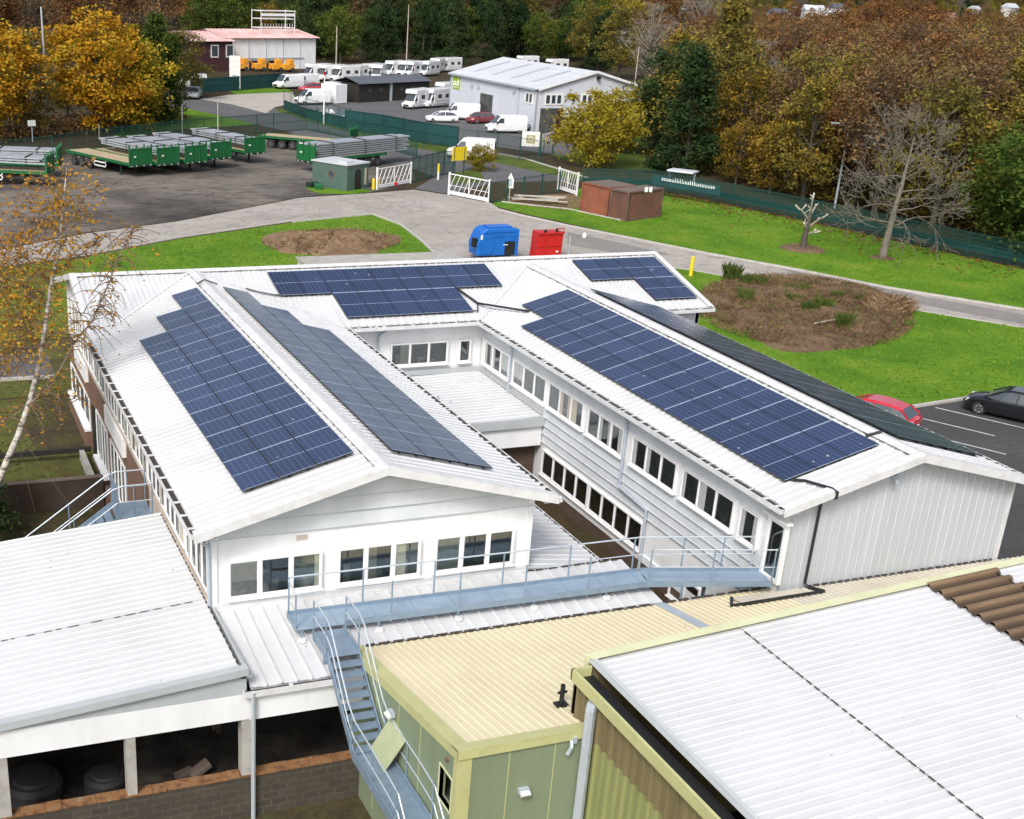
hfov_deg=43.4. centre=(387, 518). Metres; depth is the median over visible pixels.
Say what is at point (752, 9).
oak tree
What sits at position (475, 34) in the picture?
sycamore tree
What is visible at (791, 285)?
grass tuft
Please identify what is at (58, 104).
ash tree
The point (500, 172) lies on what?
access road
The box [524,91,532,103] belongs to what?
window
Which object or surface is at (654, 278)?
solar array
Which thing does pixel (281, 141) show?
flatbed trailer
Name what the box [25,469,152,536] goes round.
fire stair
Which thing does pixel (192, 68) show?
ash tree
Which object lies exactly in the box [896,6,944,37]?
beech tree
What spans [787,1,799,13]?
beech tree
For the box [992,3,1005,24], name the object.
ash tree
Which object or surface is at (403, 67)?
motorhome
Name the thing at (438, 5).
evergreen tree
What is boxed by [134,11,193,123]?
cypress tree
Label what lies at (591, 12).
ash tree
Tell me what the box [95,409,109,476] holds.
window
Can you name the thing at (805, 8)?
town house
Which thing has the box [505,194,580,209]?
bare earth
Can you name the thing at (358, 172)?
doorway
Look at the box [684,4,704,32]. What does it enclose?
beech tree
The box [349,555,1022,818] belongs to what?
sage building
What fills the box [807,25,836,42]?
oak tree
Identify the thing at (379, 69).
motorhome
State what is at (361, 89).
dark cabin
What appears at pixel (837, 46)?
oak tree
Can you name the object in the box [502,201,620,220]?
kerb
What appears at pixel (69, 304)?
window
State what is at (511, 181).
gate sign
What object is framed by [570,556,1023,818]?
industrial hall
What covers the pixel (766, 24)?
ash tree
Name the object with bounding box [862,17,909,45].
oak tree
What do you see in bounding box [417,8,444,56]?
evergreen tree
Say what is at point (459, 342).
window frame
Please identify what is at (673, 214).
grass
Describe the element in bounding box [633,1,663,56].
beech tree
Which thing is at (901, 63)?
ash tree
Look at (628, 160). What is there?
lawn
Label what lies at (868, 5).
beech tree
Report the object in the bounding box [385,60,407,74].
motorhome
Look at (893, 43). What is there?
beech tree
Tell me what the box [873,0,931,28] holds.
beech tree
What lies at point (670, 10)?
beech tree
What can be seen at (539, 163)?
kerb
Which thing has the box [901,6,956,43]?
beech tree
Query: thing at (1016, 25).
oak tree
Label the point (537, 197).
timber pile
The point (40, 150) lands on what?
steel bundle
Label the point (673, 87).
ash tree
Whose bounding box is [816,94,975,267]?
bare tree
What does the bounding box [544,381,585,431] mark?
window
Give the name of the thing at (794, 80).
oak tree
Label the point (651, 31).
ash tree
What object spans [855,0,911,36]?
beech tree
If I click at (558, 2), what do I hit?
beech tree
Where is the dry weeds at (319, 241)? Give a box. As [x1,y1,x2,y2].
[261,227,398,254]
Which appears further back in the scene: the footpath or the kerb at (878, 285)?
the kerb at (878, 285)
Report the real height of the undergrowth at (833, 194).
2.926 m
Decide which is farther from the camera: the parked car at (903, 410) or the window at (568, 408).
the parked car at (903, 410)
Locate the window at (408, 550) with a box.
[335,538,421,588]
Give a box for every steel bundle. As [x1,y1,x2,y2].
[0,145,55,156]
[0,153,46,164]
[99,136,167,154]
[126,135,194,152]
[152,131,221,148]
[190,127,253,143]
[304,134,409,158]
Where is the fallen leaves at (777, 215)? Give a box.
[659,192,1020,281]
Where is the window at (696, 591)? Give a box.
[665,587,701,602]
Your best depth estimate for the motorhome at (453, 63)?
255.38 m
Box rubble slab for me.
[174,758,211,779]
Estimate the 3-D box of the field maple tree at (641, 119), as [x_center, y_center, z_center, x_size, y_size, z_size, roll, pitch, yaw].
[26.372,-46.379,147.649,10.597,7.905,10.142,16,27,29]
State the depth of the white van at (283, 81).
206.34 m
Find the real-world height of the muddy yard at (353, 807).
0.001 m
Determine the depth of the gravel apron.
187.81 m
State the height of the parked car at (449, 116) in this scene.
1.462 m
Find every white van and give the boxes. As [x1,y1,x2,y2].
[180,73,206,86]
[272,74,303,88]
[294,88,330,104]
[298,73,319,83]
[445,102,479,117]
[447,137,495,159]
[485,114,527,133]
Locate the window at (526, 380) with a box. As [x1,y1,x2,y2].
[509,358,547,406]
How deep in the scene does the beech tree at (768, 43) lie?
167.82 m
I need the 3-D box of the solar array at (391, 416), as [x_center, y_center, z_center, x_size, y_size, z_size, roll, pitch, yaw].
[-1.829,-5.420,44.032,3.144,0.872,19.430,-6,25,-20]
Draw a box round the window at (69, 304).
[67,291,73,334]
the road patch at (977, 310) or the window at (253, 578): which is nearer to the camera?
the window at (253, 578)
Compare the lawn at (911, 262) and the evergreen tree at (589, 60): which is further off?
the evergreen tree at (589, 60)
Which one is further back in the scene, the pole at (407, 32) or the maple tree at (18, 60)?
the pole at (407, 32)
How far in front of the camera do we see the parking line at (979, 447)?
58.01 m
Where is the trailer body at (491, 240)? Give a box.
[469,224,519,257]
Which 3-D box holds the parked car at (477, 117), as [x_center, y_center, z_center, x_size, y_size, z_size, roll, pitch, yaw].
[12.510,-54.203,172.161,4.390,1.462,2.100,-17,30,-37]
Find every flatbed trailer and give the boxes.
[0,142,62,176]
[0,150,54,185]
[65,144,152,174]
[93,143,179,173]
[123,141,206,170]
[180,138,231,166]
[201,133,264,161]
[260,125,357,149]
[297,140,386,166]
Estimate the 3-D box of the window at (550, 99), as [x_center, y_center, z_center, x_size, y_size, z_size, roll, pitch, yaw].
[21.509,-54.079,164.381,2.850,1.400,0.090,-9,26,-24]
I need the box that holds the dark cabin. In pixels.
[333,74,431,102]
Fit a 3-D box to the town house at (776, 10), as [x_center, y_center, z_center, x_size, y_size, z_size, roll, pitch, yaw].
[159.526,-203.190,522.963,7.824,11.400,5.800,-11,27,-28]
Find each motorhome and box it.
[303,63,329,79]
[317,64,345,80]
[325,80,346,83]
[329,65,360,80]
[350,64,368,75]
[363,63,384,75]
[370,63,386,75]
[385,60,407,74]
[395,60,415,74]
[402,87,433,108]
[405,60,423,74]
[419,60,439,75]
[424,87,449,107]
[430,57,445,71]
[435,81,449,87]
[445,57,461,70]
[516,55,539,61]
[546,59,568,66]
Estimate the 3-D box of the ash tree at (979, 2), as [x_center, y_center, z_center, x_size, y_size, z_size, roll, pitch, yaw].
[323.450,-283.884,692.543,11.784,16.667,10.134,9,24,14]
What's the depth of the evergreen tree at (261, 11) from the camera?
345.34 m
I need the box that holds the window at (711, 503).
[676,467,736,534]
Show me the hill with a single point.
(801, 2)
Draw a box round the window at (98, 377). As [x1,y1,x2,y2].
[92,344,104,396]
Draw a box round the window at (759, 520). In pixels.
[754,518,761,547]
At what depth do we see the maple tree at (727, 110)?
133.49 m
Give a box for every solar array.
[139,287,352,491]
[223,286,492,468]
[267,263,501,318]
[521,289,878,480]
[572,256,696,300]
[591,289,982,455]
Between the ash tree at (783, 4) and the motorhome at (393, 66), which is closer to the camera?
the motorhome at (393, 66)
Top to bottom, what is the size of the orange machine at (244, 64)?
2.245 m
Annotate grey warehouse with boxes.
[448,57,646,131]
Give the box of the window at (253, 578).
[226,549,323,602]
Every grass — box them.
[0,258,83,340]
[0,339,71,398]
[0,396,98,482]
[93,194,1023,403]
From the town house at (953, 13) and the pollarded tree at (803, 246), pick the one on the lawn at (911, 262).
the pollarded tree at (803, 246)
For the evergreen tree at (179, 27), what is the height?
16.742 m
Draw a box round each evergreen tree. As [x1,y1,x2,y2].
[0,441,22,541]
[169,1,204,30]
[223,0,268,28]
[241,0,281,28]
[270,0,295,28]
[289,0,339,53]
[314,0,343,55]
[335,0,370,44]
[353,5,400,59]
[366,0,419,49]
[366,2,403,62]
[407,1,438,60]
[409,0,447,46]
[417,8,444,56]
[429,0,473,54]
[432,0,475,64]
[465,0,488,38]
[469,0,533,56]
[474,2,509,60]
[495,0,532,44]
[505,2,534,57]
[548,0,595,22]
[551,3,577,57]
[577,13,614,70]
[593,10,615,63]
[622,35,712,156]
[634,42,726,176]
[848,0,862,8]
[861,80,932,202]
[962,0,977,6]
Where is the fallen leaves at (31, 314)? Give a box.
[0,272,68,347]
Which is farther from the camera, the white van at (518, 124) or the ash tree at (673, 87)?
the white van at (518, 124)
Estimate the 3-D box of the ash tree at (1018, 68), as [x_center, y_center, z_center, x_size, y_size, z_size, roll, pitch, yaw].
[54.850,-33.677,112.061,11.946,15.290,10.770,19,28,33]
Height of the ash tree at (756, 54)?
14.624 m
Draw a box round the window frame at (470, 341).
[469,341,471,360]
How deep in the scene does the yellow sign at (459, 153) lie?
125.74 m
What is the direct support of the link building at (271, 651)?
on the muddy yard at (353, 807)
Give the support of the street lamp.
on the ground at (564, 520)
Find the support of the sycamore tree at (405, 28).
on the ground at (564, 520)
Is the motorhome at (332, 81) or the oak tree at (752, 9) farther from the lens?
the oak tree at (752, 9)
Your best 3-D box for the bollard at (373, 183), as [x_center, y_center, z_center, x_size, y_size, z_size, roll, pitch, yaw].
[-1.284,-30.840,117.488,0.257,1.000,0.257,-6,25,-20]
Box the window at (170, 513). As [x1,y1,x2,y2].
[164,492,184,549]
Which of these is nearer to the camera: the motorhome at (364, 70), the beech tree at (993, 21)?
the motorhome at (364, 70)
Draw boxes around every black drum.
[8,763,63,808]
[84,763,125,795]
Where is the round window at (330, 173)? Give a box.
[327,169,334,177]
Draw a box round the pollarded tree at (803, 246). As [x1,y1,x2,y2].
[780,193,827,253]
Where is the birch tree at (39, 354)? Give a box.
[0,157,161,519]
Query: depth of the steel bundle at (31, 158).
110.84 m
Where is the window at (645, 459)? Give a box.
[627,435,678,495]
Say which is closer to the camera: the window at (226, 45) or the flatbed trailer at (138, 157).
the flatbed trailer at (138, 157)
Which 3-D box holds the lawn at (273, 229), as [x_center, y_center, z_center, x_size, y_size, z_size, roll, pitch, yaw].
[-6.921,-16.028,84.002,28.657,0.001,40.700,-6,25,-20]
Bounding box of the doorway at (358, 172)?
[355,169,360,189]
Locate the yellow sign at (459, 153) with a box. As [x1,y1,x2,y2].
[452,146,466,177]
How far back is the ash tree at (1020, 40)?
160.77 m
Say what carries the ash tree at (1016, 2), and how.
on the hill
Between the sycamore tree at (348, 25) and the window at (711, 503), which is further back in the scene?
the sycamore tree at (348, 25)
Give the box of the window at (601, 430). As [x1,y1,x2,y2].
[583,407,623,459]
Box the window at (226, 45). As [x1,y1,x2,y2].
[226,45,233,56]
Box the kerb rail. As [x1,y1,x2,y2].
[0,446,90,458]
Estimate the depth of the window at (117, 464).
47.98 m
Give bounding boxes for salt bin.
[306,181,317,187]
[314,183,322,188]
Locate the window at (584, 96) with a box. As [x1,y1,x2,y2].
[581,94,594,104]
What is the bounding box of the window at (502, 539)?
[431,527,515,576]
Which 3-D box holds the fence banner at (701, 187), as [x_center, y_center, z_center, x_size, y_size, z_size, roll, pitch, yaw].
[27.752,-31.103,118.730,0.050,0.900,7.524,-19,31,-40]
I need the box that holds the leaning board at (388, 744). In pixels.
[371,718,405,771]
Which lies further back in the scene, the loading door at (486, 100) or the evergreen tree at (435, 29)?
the evergreen tree at (435, 29)
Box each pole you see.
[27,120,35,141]
[323,72,325,121]
[335,27,336,63]
[406,4,408,59]
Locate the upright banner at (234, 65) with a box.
[229,55,239,82]
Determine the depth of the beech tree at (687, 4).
586.00 m
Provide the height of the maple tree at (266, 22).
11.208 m
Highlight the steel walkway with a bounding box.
[287,536,777,643]
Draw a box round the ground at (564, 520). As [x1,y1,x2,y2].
[0,18,1023,818]
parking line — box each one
[922,418,994,435]
[935,407,1022,427]
[953,441,1004,453]
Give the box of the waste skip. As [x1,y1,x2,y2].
[529,228,564,255]
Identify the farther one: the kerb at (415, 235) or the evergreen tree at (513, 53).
the evergreen tree at (513, 53)
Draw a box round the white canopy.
[667,168,698,180]
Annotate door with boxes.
[91,405,97,453]
[480,93,492,112]
[539,108,559,131]
[759,516,790,584]
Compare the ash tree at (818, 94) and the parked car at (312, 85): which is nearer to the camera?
the ash tree at (818, 94)
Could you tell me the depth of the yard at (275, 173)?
113.27 m
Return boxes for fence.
[0,127,104,158]
[104,111,305,147]
[190,73,281,92]
[283,91,350,127]
[306,112,417,156]
[345,109,458,146]
[411,150,455,182]
[457,127,544,162]
[489,171,560,202]
[581,167,1023,266]
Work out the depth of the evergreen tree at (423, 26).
279.33 m
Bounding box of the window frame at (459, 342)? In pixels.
[457,341,460,360]
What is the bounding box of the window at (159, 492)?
[147,461,164,511]
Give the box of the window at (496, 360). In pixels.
[481,340,509,381]
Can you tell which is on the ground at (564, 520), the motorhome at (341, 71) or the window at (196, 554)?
the motorhome at (341, 71)
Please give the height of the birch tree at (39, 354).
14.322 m
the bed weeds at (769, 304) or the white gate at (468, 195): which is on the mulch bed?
the bed weeds at (769, 304)
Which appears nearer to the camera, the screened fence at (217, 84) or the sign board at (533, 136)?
the sign board at (533, 136)
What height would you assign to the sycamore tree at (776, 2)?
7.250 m
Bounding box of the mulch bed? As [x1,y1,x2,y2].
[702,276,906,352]
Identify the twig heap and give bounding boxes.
[858,290,920,315]
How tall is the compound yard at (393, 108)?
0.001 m
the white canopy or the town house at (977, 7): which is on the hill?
the town house at (977, 7)
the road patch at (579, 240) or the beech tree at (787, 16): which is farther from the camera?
the beech tree at (787, 16)
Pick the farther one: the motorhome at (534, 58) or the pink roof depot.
the motorhome at (534, 58)
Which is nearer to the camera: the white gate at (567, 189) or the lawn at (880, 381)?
the lawn at (880, 381)
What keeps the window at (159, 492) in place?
in the office building at (512, 401)
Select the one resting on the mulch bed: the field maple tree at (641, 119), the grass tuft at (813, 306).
the grass tuft at (813, 306)
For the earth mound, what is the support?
on the lawn at (273, 229)
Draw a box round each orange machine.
[240,58,248,70]
[248,58,265,71]
[265,59,281,71]
[275,59,294,71]
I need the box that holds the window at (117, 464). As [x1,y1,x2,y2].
[109,438,126,501]
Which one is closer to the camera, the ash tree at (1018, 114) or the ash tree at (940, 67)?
the ash tree at (1018, 114)
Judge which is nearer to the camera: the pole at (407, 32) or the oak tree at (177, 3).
the pole at (407, 32)
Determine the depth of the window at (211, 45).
231.52 m
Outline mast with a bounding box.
[40,7,49,132]
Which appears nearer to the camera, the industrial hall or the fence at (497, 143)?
the industrial hall
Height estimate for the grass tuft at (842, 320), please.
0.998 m
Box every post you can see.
[217,100,218,139]
[437,163,439,179]
[568,236,570,253]
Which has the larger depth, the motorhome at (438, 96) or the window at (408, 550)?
the motorhome at (438, 96)
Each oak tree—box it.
[0,0,57,44]
[10,0,61,51]
[42,0,116,66]
[59,54,108,110]
[86,0,170,45]
[120,0,171,66]
[124,0,185,46]
[144,0,184,21]
[347,0,411,25]
[535,0,555,16]
[612,0,660,47]
[649,16,746,80]
[650,0,686,46]
[736,66,835,185]
[742,5,766,24]
[758,13,827,69]
[758,17,826,38]
[759,21,789,46]
[761,4,775,11]
[792,33,889,89]
[802,5,851,42]
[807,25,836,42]
[829,54,979,218]
[839,28,900,50]
[840,56,943,167]
[842,26,887,42]
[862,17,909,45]
[881,15,951,54]
[890,39,951,76]
[890,51,1023,215]
[905,24,971,54]
[916,63,1010,208]
[918,20,955,36]
[925,14,1003,69]
[953,23,1023,54]
[954,9,982,27]
[965,2,996,24]
[981,30,1023,71]
[983,47,1017,64]
[993,26,1023,45]
[995,14,1023,39]
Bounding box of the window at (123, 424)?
[117,405,131,447]
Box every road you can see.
[0,190,1023,326]
[163,93,581,193]
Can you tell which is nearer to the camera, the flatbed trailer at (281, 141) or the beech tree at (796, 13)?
the flatbed trailer at (281, 141)
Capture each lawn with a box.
[84,215,430,272]
[116,107,227,136]
[230,87,291,93]
[275,108,584,180]
[305,187,370,193]
[448,168,484,183]
[492,188,1023,307]
[548,135,673,172]
[674,268,1023,403]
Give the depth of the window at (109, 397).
47.72 m
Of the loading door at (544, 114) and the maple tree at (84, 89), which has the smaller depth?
the maple tree at (84, 89)
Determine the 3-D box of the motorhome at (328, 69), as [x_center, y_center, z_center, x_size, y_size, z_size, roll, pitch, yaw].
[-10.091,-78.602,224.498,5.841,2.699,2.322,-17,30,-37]
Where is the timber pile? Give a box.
[508,194,567,202]
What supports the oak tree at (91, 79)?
on the ground at (564, 520)
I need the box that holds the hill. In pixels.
[12,0,1023,45]
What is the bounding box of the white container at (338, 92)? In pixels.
[321,83,346,102]
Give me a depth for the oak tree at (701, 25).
157.51 m
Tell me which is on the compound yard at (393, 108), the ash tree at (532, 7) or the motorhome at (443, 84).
the motorhome at (443, 84)
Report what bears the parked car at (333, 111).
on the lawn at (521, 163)
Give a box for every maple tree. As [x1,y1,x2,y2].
[0,18,54,130]
[24,4,160,134]
[88,23,182,132]
[244,0,279,28]
[460,142,498,171]
[535,16,561,54]
[541,84,650,167]
[579,84,657,152]
[582,0,652,51]
[702,59,805,168]
[713,117,771,184]
[719,92,779,161]
[741,116,806,193]
[780,1,794,14]
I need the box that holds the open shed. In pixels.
[0,512,358,818]
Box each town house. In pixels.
[766,8,788,18]
[800,5,824,17]
[827,3,848,11]
[942,12,956,19]
[967,6,980,16]
[1000,3,1018,20]
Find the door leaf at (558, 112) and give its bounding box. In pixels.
[556,109,562,128]
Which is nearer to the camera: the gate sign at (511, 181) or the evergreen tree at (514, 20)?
the gate sign at (511, 181)
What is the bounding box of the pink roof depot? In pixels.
[158,9,318,71]
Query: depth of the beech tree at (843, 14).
232.42 m
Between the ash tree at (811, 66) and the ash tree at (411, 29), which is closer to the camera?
the ash tree at (811, 66)
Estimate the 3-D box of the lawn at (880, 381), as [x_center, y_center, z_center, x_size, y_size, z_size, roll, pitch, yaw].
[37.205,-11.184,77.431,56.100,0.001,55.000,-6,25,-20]
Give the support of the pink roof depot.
on the ground at (564, 520)
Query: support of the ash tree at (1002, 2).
on the hill
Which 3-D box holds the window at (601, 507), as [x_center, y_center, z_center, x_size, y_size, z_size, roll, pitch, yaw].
[8.079,-0.055,45.522,0.180,1.070,3.860,-6,25,-20]
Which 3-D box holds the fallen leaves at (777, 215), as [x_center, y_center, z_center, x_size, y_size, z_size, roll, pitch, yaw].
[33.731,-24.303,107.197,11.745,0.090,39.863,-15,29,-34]
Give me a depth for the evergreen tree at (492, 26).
287.76 m
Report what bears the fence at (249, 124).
on the ground at (564, 520)
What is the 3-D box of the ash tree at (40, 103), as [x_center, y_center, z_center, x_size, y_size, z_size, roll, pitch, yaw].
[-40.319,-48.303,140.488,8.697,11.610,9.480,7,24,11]
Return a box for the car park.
[915,401,1023,559]
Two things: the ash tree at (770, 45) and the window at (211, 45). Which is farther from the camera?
the window at (211, 45)
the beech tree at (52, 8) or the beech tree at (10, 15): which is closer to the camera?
the beech tree at (10, 15)
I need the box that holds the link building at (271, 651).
[212,503,662,818]
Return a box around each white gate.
[376,162,411,189]
[448,172,490,201]
[557,167,579,195]
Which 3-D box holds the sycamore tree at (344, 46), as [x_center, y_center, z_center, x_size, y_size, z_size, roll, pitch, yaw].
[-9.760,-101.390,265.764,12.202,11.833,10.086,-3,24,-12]
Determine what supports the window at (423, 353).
in the office building at (512, 401)
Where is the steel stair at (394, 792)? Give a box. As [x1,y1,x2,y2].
[312,595,444,818]
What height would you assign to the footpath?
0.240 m
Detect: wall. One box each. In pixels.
[0,474,103,514]
[79,450,94,474]
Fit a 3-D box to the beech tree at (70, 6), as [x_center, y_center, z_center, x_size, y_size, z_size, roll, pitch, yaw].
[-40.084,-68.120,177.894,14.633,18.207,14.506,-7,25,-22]
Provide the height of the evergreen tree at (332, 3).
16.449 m
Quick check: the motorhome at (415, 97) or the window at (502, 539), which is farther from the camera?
the motorhome at (415, 97)
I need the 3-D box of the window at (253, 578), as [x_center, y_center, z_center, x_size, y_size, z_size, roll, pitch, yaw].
[-3.022,1.541,34.424,2.700,1.170,0.220,-6,25,-20]
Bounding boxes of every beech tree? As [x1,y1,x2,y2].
[0,0,27,47]
[26,1,65,32]
[48,0,149,55]
[168,0,220,29]
[545,0,582,13]
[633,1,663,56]
[639,0,683,48]
[652,13,673,48]
[683,0,695,10]
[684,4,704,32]
[685,8,720,39]
[702,21,768,63]
[719,24,789,70]
[738,12,785,61]
[756,30,782,62]
[764,18,834,65]
[765,40,809,100]
[769,14,821,46]
[775,12,798,24]
[776,9,789,19]
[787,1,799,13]
[790,8,800,19]
[794,14,895,78]
[797,7,827,26]
[814,0,893,40]
[815,55,926,205]
[833,38,907,81]
[845,31,918,65]
[847,7,924,44]
[849,0,896,14]
[855,0,900,35]
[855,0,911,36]
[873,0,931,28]
[895,10,989,61]
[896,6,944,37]
[897,29,1002,126]
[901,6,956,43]
[906,0,949,20]
[928,5,955,24]
[945,15,974,39]
[956,8,987,35]
[963,11,989,24]
[976,19,998,28]
[979,9,1014,31]
[983,25,1022,55]
[995,7,1023,23]
[1001,13,1023,28]
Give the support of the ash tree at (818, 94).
on the ground at (564, 520)
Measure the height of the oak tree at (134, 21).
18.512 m
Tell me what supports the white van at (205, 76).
on the ground at (564, 520)
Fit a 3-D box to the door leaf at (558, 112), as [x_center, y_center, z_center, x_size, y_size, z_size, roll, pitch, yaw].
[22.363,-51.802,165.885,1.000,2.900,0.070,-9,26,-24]
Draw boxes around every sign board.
[520,131,540,156]
[539,132,554,156]
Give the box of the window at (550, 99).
[544,94,563,104]
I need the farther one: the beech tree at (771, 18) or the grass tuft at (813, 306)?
the beech tree at (771, 18)
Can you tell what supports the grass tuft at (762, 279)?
on the mulch bed
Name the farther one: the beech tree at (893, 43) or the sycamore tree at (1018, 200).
the beech tree at (893, 43)
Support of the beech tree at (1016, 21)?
on the ground at (564, 520)
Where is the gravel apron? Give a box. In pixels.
[202,92,296,112]
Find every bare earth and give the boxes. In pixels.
[23,395,85,449]
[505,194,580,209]
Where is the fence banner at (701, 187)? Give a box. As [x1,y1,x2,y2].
[651,174,720,195]
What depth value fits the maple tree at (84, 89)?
141.72 m
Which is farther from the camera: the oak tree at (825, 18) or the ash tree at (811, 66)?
the oak tree at (825, 18)
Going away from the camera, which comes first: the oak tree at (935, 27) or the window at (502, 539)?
the window at (502, 539)
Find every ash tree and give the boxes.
[1,24,64,134]
[46,66,81,117]
[158,20,216,95]
[262,0,291,27]
[397,0,434,46]
[499,0,547,54]
[564,0,615,66]
[584,0,655,77]
[616,0,687,79]
[630,23,697,142]
[647,31,748,154]
[659,27,733,94]
[668,0,777,154]
[672,11,690,31]
[678,0,722,34]
[695,50,769,165]
[708,31,778,125]
[729,57,799,166]
[745,37,788,76]
[749,56,866,201]
[752,0,765,11]
[757,17,775,30]
[757,32,847,180]
[758,0,772,11]
[778,0,791,9]
[801,40,898,192]
[805,0,824,4]
[834,0,854,7]
[859,44,921,163]
[872,56,1006,228]
[901,42,982,195]
[938,0,957,8]
[940,18,1020,75]
[942,96,1023,234]
[945,46,1023,222]
[948,2,960,16]
[962,7,1008,41]
[974,0,989,6]
[990,21,1023,59]
[991,0,1014,8]
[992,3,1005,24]
[998,10,1018,32]
[1012,0,1023,6]
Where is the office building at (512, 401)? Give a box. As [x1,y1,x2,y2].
[54,251,1023,730]
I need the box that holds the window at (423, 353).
[389,340,448,367]
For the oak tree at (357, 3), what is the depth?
309.36 m
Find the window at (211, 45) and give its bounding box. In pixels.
[211,45,218,57]
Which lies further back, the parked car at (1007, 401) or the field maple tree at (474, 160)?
the field maple tree at (474, 160)
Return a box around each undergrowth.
[0,101,190,143]
[617,134,1017,240]
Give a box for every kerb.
[0,374,54,380]
[88,220,292,253]
[292,213,434,251]
[485,201,1023,309]
[497,153,588,177]
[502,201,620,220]
[673,267,1023,327]
[912,396,964,407]
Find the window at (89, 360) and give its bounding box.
[81,322,93,374]
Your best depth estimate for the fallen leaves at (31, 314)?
72.27 m
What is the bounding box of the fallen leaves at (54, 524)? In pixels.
[0,379,96,533]
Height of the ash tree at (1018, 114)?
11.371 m
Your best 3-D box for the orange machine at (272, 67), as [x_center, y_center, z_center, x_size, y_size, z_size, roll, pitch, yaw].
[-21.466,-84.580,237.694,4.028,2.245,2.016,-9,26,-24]
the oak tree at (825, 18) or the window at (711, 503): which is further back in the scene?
the oak tree at (825, 18)
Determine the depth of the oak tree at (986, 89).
115.90 m
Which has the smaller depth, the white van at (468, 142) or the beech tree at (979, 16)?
the white van at (468, 142)
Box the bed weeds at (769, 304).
[698,271,912,349]
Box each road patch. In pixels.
[567,232,670,254]
[783,269,1023,323]
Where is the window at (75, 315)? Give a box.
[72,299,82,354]
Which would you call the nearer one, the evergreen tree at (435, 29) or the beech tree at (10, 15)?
the beech tree at (10, 15)
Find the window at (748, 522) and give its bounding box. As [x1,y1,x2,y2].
[734,508,757,548]
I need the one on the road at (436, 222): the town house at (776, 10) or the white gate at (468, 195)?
the white gate at (468, 195)
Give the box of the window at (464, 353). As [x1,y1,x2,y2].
[456,341,471,363]
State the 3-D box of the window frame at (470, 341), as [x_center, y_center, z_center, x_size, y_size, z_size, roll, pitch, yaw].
[3.532,-7.219,54.596,0.055,0.880,0.160,-6,25,-20]
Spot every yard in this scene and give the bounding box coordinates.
[0,134,415,248]
[0,507,371,818]
[294,100,573,155]
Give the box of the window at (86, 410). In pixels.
[70,362,90,426]
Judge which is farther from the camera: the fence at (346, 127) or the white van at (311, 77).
the white van at (311, 77)
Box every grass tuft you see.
[721,261,744,278]
[735,285,756,301]
[737,272,757,282]
[753,273,769,283]
[783,282,796,286]
[784,292,801,299]
[796,282,812,290]
[799,298,820,309]
[812,295,836,306]
[829,289,845,297]
[833,309,859,327]
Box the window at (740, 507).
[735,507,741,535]
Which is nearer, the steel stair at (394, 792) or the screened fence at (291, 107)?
the steel stair at (394, 792)
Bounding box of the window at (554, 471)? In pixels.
[538,449,590,509]
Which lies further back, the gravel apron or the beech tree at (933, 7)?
the beech tree at (933, 7)
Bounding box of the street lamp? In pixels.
[831,122,847,208]
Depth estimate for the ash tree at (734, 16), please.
140.94 m
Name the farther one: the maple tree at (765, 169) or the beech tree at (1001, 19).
the beech tree at (1001, 19)
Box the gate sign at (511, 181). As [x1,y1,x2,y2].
[508,173,513,200]
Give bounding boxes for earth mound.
[261,228,400,255]
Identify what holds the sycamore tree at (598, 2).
on the ground at (564, 520)
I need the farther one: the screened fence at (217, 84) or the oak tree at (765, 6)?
the oak tree at (765, 6)
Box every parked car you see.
[186,86,201,98]
[298,82,320,90]
[317,107,344,117]
[425,110,458,122]
[465,111,494,123]
[856,394,921,425]
[963,386,1023,420]
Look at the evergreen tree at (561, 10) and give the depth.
342.79 m
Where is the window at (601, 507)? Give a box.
[584,484,642,552]
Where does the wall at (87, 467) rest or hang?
on the rough grass at (70, 464)
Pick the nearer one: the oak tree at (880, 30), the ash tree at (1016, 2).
the oak tree at (880, 30)
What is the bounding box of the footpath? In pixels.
[0,352,53,377]
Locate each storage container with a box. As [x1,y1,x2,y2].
[580,180,636,215]
[608,185,663,221]
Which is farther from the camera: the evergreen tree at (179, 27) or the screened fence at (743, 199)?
the evergreen tree at (179, 27)
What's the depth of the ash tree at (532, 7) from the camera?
307.48 m
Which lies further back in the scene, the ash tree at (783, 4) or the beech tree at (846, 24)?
the ash tree at (783, 4)
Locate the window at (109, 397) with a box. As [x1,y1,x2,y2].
[104,380,117,420]
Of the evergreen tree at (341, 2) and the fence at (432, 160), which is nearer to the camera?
the fence at (432, 160)
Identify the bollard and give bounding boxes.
[372,178,374,189]
[689,256,694,275]
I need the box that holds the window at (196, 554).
[185,531,206,592]
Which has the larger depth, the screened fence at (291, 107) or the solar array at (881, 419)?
the screened fence at (291, 107)
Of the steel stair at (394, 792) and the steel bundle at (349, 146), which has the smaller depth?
the steel stair at (394, 792)
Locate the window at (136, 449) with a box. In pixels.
[131,431,146,477]
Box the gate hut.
[311,156,369,190]
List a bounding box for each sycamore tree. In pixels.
[178,0,233,30]
[204,0,263,28]
[279,1,316,31]
[310,2,367,61]
[337,8,357,50]
[350,9,400,54]
[385,0,422,46]
[453,6,485,52]
[518,11,562,61]
[548,12,592,58]
[563,15,594,58]
[571,0,618,36]
[598,19,634,65]
[769,0,779,8]
[946,119,1023,251]
[984,132,1023,260]
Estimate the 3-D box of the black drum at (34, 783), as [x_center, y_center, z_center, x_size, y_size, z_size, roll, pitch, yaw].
[-9.101,6.864,32.761,1.500,0.610,1.500,-6,25,-20]

